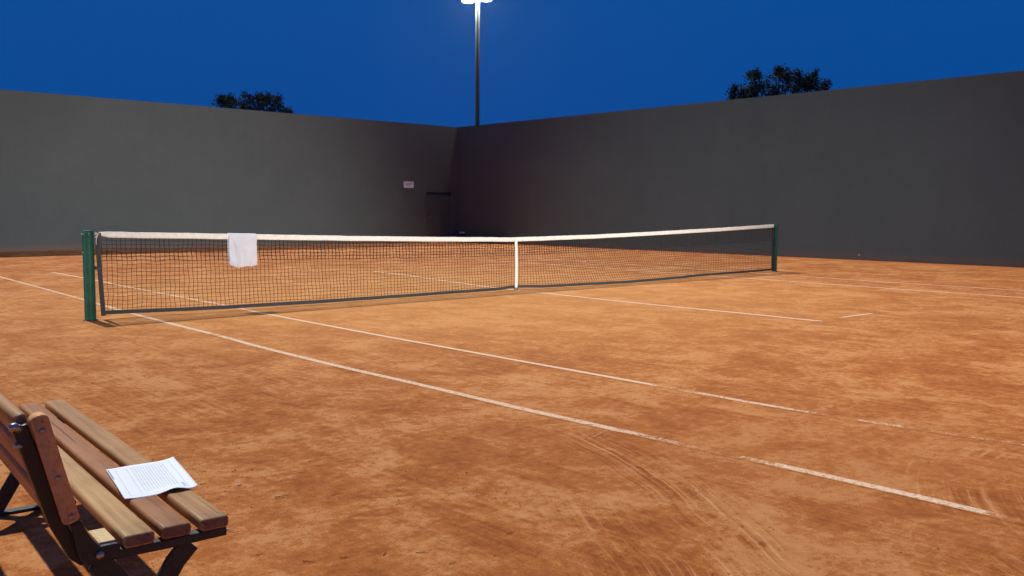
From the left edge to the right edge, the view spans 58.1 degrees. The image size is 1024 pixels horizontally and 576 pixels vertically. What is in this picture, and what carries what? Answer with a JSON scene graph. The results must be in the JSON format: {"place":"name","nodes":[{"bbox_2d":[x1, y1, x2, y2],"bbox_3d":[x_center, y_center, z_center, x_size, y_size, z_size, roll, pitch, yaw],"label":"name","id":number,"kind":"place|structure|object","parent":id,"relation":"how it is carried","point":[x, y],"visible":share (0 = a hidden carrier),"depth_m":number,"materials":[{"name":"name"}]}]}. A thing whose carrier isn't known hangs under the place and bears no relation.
{"place":"outdoors","nodes":[
{"label":"outdoors","id":0,"kind":"place"},
{"bbox_2d":[0,242,1023,575],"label":"clay court","id":1,"kind":"object","parent":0,"point":[938,358],"visible":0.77,"depth_m":6.48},
{"bbox_2d":[80,230,98,320],"bbox_3d":[-5.192,-0.147,11.316,0.178,1.117,0.178,1,5,6],"label":"net post","id":2,"kind":"object","parent":1,"relation":"on","point":[89,267],"visible":0.95,"depth_m":11.27,"materials":[{"name":"green metal"}]},
{"bbox_2d":[94,224,773,315],"bbox_3d":[0.573,-0.531,16.307,15.143,1.097,0.378,-4,6,-42],"label":"tennis net","id":3,"kind":"object","parent":2,"relation":"attached to","point":[271,237],"visible":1,"depth_m":14.50,"materials":[{"name":"black fabric"}]},
{"bbox_2d":[227,233,256,267],"bbox_3d":[-3.684,-0.517,12.622,0.413,0.476,0.108,-4,6,-42],"label":"towel","id":4,"kind":"object","parent":3,"relation":"hanging from","point":[242,249],"visible":1,"depth_m":12.61,"materials":[{"name":"white fabric"}]},
{"bbox_2d":[0,392,227,575],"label":"park bench","id":5,"kind":"object","parent":1,"relation":"on","point":[47,472],"visible":0.99,"depth_m":2.76,"materials":[{"name":"brown wood"}]},
{"bbox_2d":[106,457,197,498],"bbox_3d":[-1.251,0.651,3.193,0.239,0.016,0.432,-3,6,-32],"label":"paper sheet","id":6,"kind":"object","parent":5,"relation":"on","point":[145,479],"visible":1,"depth_m":3.17,"materials":[{"name":"white paper"}]},
{"bbox_2d":[0,276,1023,524],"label":"court line","id":7,"kind":"object","parent":1,"relation":"on","point":[818,474],"visible":0.91,"depth_m":5.64,"materials":[{"name":"white paint"}]},
{"bbox_2d":[51,272,1023,445],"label":"court line","id":8,"kind":"object","parent":1,"relation":"on","point":[796,409],"visible":0.88,"depth_m":7.29,"materials":[{"name":"white paint"}]},
{"bbox_2d":[373,271,824,321],"bbox_3d":[0.280,0.032,16.090,0.519,0.001,11.515,-3,6,-38],"label":"court line","id":9,"kind":"object","parent":1,"relation":"on","point":[623,301],"visible":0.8,"depth_m":13.97,"materials":[{"name":"white paint"}]},
{"bbox_2d":[489,260,1023,297],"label":"court line","id":10,"kind":"object","parent":1,"relation":"on","point":[792,281],"visible":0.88,"depth_m":18.04,"materials":[{"name":"white paint"}]},
{"bbox_2d":[772,224,778,270],"bbox_3d":[6.142,-0.939,21.519,0.161,1.117,0.160,0,5,-2],"label":"net post","id":11,"kind":"object","parent":1,"relation":"on","point":[775,243],"visible":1,"depth_m":21.47,"materials":[{"name":"green metal"}]},
{"bbox_2d":[536,258,1023,290],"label":"court line","id":12,"kind":"object","parent":1,"relation":"on","point":[809,276],"visible":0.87,"depth_m":19.30,"materials":[{"name":"white paint"}]},
{"bbox_2d":[835,306,917,318],"bbox_3d":[5.119,0.334,12.853,2.402,0.001,0.120,-4,7,-42],"label":"court line","id":13,"kind":"object","parent":1,"relation":"on","point":[876,312],"visible":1,"depth_m":12.78,"materials":[{"name":"white paint"}]},
{"label":"ground","id":14,"kind":"structure","parent":0,"visible":0},
{"bbox_2d":[0,89,456,251],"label":"back wall","id":15,"kind":"structure","parent":14,"relation":"on","point":[72,167],"depth_m":32.81,"materials":[{"name":"grey concrete"}]},
{"bbox_2d":[404,181,413,187],"bbox_3d":[-4.350,-4.351,38.810,0.510,0.260,0.020,-4,6,-42],"label":"notice sign","id":16,"kind":"object","parent":15,"relation":"attached to","point":[408,184],"visible":1,"depth_m":38.80,"materials":[{"name":"plastic"}]},
{"bbox_2d":[427,192,450,236],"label":"door frame","id":17,"kind":"structure","parent":15,"relation":"attached to","point":[438,214],"depth_m":40.06,"materials":[{"name":"paint"}]},
{"bbox_2d":[427,195,448,236],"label":"door leaf","id":18,"kind":"structure","parent":17,"relation":"in","point":[437,206],"depth_m":40.06,"materials":[{"name":"paint"}]},
{"bbox_2d":[212,88,293,113],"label":"broadleaf tree","id":19,"kind":"object","parent":14,"relation":"on","point":[223,101],"visible":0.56,"depth_m":51.91,"materials":[{"name":"green plant"}]},
{"bbox_2d":[462,0,491,124],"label":"lamp post","id":20,"kind":"object","parent":14,"relation":"on","point":[477,73],"visible":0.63,"depth_m":40.70,"materials":[{"name":"grey metal"}]},
{"bbox_2d":[457,70,1023,267],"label":"side wall","id":21,"kind":"structure","parent":14,"relation":"on","point":[928,171],"depth_m":28.54,"materials":[{"name":"grey concrete"}]},
{"bbox_2d":[725,60,832,99],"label":"broadleaf tree","id":22,"kind":"object","parent":14,"relation":"on","point":[781,73],"visible":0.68,"depth_m":46.99,"materials":[{"name":"green plant"}]}
]}

